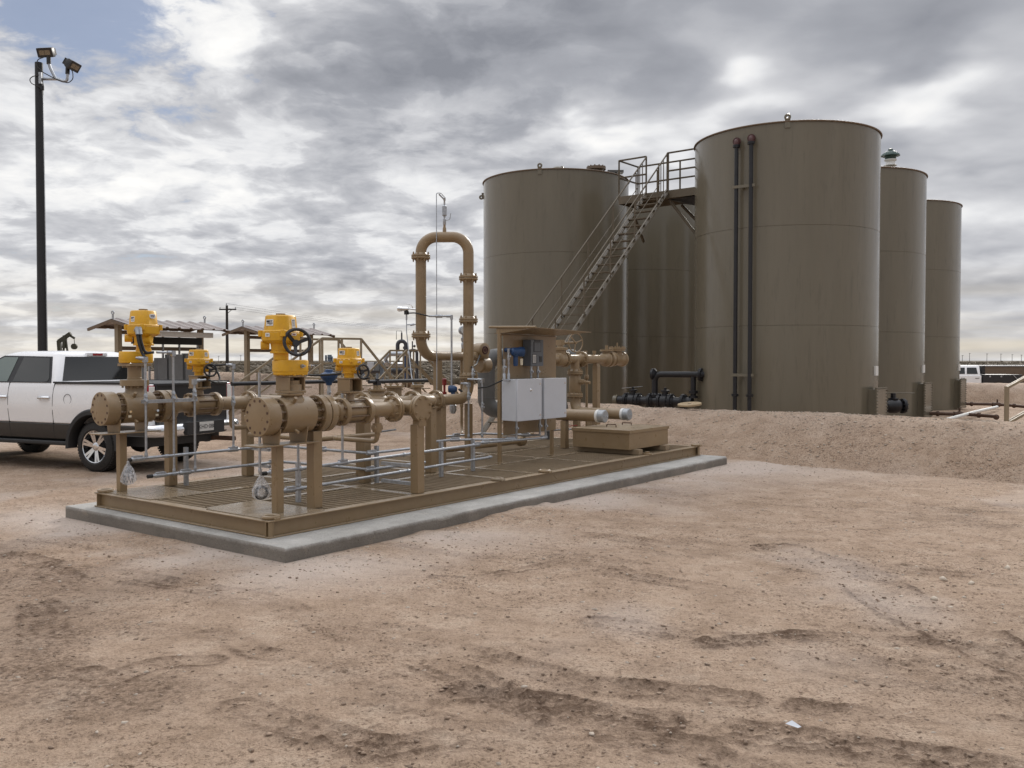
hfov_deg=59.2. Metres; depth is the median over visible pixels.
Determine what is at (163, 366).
shelter
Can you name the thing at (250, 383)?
lever valve
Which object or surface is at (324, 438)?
drain line
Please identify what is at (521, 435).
conduit
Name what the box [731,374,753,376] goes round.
pipe bracket
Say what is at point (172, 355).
conduit
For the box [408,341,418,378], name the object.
pipe loop
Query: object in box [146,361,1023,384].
scrub
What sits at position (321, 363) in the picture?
stile
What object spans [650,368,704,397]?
tank outlet pipe
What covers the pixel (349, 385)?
stud valve
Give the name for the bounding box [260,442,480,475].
conduit
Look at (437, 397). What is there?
feed pipe
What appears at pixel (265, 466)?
channel arm
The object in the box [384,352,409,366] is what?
truck
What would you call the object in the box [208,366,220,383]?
flexible conduit
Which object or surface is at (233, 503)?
skid base
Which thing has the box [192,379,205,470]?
conduit
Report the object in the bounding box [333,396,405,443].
pipe run
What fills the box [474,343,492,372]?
flow meter
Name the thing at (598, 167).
roof hatch
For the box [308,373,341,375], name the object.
flexible conduit
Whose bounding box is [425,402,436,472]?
pipe support
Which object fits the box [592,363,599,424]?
pipe support
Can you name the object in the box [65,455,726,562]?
concrete pad
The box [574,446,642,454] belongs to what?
bearer
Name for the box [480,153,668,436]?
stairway
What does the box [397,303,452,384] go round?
pressure switch
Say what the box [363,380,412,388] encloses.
berm
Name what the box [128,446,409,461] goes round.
conduit
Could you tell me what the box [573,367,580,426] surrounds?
pipe support
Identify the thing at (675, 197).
tank walkway
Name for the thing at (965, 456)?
berm
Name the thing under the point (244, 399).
pipe run
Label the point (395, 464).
channel arm
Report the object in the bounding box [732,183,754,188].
pipe bracket
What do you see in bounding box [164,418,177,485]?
pipe support
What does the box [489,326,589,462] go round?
control panel
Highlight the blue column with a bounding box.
[404,356,405,378]
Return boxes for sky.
[0,0,1023,360]
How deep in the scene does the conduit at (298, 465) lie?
9.32 m
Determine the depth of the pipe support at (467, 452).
13.33 m
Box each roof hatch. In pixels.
[586,164,605,170]
[607,170,623,173]
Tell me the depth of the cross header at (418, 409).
10.01 m
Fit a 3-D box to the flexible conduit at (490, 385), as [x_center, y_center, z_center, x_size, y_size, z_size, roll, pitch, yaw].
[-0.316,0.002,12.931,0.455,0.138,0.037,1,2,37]
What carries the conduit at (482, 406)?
attached to the control panel
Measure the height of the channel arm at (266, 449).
0.036 m
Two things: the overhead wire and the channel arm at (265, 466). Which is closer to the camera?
the channel arm at (265, 466)
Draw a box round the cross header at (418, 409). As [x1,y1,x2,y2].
[256,395,431,426]
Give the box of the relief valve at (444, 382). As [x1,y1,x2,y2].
[442,378,446,393]
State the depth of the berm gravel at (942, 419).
16.53 m
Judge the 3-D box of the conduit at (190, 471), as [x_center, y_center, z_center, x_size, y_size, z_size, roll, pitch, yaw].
[-2.673,1.010,11.097,3.270,0.062,1.195,0,2,-15]
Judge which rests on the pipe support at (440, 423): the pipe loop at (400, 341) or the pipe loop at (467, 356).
the pipe loop at (467, 356)
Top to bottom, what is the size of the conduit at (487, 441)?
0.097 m
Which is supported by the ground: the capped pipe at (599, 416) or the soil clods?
the soil clods
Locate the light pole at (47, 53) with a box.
[29,47,81,350]
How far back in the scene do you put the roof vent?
28.63 m
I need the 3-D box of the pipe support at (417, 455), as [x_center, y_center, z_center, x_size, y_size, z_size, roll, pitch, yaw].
[-1.056,0.833,10.053,0.112,0.767,0.112,1,2,37]
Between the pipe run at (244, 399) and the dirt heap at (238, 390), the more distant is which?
the dirt heap at (238, 390)
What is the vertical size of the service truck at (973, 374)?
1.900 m
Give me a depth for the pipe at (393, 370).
31.92 m
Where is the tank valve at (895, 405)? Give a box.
[887,393,914,412]
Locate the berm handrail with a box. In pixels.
[1004,376,1023,421]
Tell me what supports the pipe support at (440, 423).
on the skid base
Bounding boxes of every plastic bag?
[121,461,134,483]
[253,481,269,499]
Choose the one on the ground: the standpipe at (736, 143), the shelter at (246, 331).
the shelter at (246, 331)
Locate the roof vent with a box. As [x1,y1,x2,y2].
[881,148,899,166]
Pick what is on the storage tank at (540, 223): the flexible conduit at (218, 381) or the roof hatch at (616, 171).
the roof hatch at (616, 171)
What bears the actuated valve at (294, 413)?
on the pipe support at (314, 475)
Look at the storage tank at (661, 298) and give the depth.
32.56 m
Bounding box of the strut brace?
[141,398,197,402]
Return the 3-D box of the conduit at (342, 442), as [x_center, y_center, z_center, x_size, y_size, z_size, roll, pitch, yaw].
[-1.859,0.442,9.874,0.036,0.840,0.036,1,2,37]
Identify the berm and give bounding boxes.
[147,371,1023,483]
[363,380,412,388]
[966,382,1023,404]
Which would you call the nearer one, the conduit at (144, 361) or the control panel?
the conduit at (144, 361)
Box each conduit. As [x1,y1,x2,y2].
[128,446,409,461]
[136,356,147,456]
[146,460,425,478]
[156,351,175,471]
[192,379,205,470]
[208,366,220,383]
[226,363,235,446]
[258,373,261,473]
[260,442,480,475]
[284,455,491,492]
[297,375,307,487]
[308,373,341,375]
[341,393,343,459]
[436,436,516,441]
[446,433,539,437]
[461,382,470,437]
[467,378,484,437]
[471,367,474,377]
[478,380,502,388]
[480,435,547,443]
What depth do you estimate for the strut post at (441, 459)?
11.44 m
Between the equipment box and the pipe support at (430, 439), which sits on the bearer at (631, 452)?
the equipment box
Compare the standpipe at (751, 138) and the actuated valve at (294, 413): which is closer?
the actuated valve at (294, 413)
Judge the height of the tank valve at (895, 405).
0.578 m
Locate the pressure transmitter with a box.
[448,385,462,413]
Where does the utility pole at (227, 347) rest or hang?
on the ground
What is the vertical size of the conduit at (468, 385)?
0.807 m
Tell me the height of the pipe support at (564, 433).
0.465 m
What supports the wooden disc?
on the berm at (965, 456)
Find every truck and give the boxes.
[0,351,238,471]
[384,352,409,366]
[959,365,1021,382]
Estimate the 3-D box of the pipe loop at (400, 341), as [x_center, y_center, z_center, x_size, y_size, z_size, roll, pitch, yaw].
[-4.140,-1.062,33.984,0.489,1.893,0.220,0,1,0]
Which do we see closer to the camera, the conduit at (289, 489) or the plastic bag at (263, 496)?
the plastic bag at (263, 496)
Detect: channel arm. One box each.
[251,448,270,451]
[253,465,270,467]
[381,461,409,467]
[381,479,410,484]
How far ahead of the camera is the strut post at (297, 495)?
9.39 m
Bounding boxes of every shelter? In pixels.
[87,310,229,379]
[222,319,334,391]
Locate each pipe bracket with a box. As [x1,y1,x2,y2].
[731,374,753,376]
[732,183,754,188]
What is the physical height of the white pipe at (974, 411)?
0.118 m
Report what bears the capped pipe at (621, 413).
attached to the outlet header at (606, 357)
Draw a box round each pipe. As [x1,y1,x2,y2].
[333,384,444,410]
[366,368,415,381]
[477,349,575,439]
[556,409,607,422]
[580,407,631,419]
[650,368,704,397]
[929,408,998,419]
[948,406,998,418]
[966,399,1023,407]
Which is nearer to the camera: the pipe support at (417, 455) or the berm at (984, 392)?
the pipe support at (417, 455)
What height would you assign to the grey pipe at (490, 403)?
2.000 m
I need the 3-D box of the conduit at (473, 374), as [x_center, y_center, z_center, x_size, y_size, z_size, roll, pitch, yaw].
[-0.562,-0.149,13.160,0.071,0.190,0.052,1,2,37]
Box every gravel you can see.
[206,372,1023,479]
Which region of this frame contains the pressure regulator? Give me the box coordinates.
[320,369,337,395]
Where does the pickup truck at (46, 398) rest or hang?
on the ground
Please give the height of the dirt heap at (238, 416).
1.007 m
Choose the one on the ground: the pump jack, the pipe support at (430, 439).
the pump jack
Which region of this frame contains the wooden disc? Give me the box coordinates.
[678,402,701,406]
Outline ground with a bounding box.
[0,361,1023,767]
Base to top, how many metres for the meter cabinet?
1.900 m
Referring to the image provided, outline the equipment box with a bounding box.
[572,422,668,449]
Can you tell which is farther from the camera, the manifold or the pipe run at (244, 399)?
the manifold
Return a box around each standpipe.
[731,138,740,409]
[746,134,755,410]
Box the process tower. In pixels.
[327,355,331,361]
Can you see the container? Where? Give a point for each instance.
(1005, 369)
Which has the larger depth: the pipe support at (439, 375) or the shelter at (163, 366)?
the shelter at (163, 366)
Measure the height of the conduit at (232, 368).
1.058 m
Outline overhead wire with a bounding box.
[227,303,482,337]
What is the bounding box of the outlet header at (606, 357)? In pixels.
[556,334,628,425]
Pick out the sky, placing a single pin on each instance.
(294, 157)
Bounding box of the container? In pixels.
[972,365,1023,382]
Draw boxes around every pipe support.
[116,434,126,491]
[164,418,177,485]
[241,409,253,475]
[271,446,283,512]
[307,430,321,508]
[356,423,357,474]
[358,422,370,482]
[410,424,423,493]
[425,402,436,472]
[433,360,441,391]
[436,404,446,464]
[464,403,472,459]
[560,420,568,447]
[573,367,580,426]
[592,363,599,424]
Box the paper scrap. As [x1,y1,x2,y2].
[785,720,800,727]
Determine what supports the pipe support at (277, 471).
on the skid base
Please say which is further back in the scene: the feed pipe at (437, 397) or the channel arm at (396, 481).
the feed pipe at (437, 397)
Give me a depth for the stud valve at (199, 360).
10.88 m
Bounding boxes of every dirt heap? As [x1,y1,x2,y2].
[210,373,256,415]
[234,395,303,419]
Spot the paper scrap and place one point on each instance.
(792, 723)
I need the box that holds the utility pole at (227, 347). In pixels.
[219,303,235,371]
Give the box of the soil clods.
[0,468,1023,767]
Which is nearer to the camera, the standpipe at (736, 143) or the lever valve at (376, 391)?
the lever valve at (376, 391)
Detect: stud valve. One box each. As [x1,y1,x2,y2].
[184,349,223,415]
[333,347,375,424]
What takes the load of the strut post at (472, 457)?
on the skid base
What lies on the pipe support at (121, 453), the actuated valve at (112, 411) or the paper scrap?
the actuated valve at (112, 411)
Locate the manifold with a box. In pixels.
[612,386,693,408]
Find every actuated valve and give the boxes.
[89,309,183,434]
[244,313,341,447]
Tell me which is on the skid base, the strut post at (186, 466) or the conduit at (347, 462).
the strut post at (186, 466)
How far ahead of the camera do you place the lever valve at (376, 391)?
11.06 m
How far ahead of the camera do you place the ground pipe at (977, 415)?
27.57 m
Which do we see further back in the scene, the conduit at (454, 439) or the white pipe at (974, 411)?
the white pipe at (974, 411)
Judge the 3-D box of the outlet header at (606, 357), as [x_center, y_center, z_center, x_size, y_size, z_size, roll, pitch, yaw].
[1.297,-0.054,16.845,0.532,1.788,3.380,1,2,37]
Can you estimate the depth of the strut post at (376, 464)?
10.89 m
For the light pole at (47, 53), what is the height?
9.460 m
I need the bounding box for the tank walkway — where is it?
[618,148,694,242]
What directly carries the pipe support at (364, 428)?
on the skid base
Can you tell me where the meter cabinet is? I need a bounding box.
[367,362,383,383]
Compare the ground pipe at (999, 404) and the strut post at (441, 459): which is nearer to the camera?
the strut post at (441, 459)
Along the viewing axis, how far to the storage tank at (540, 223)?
27.44 m
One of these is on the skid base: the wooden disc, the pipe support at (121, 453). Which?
the pipe support at (121, 453)
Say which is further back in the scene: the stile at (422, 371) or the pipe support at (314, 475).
the stile at (422, 371)
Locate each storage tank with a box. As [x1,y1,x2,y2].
[479,163,629,403]
[628,204,694,408]
[694,113,887,414]
[878,166,932,416]
[924,199,966,410]
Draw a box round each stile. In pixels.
[234,337,402,423]
[362,349,458,393]
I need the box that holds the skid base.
[94,437,701,538]
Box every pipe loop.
[396,331,407,378]
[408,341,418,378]
[411,193,488,433]
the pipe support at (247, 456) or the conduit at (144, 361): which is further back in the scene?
the pipe support at (247, 456)
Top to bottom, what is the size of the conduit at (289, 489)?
0.066 m
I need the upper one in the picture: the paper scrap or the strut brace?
the strut brace
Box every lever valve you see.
[230,379,369,397]
[355,378,427,398]
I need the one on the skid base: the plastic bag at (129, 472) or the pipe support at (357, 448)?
the pipe support at (357, 448)
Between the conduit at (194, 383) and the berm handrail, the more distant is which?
the berm handrail
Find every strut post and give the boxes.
[183,447,188,485]
[295,462,300,501]
[374,445,378,482]
[439,441,443,476]
[471,439,474,470]
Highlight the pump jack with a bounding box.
[56,332,77,350]
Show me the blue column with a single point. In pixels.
(405, 366)
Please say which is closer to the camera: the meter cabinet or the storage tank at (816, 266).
the storage tank at (816, 266)
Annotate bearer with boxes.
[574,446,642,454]
[639,445,668,449]
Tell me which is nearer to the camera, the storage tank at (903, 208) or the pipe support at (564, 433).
the pipe support at (564, 433)
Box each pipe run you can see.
[182,391,256,429]
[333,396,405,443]
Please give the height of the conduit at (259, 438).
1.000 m
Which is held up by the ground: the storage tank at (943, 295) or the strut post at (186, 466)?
the storage tank at (943, 295)
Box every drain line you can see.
[248,432,346,441]
[424,432,533,454]

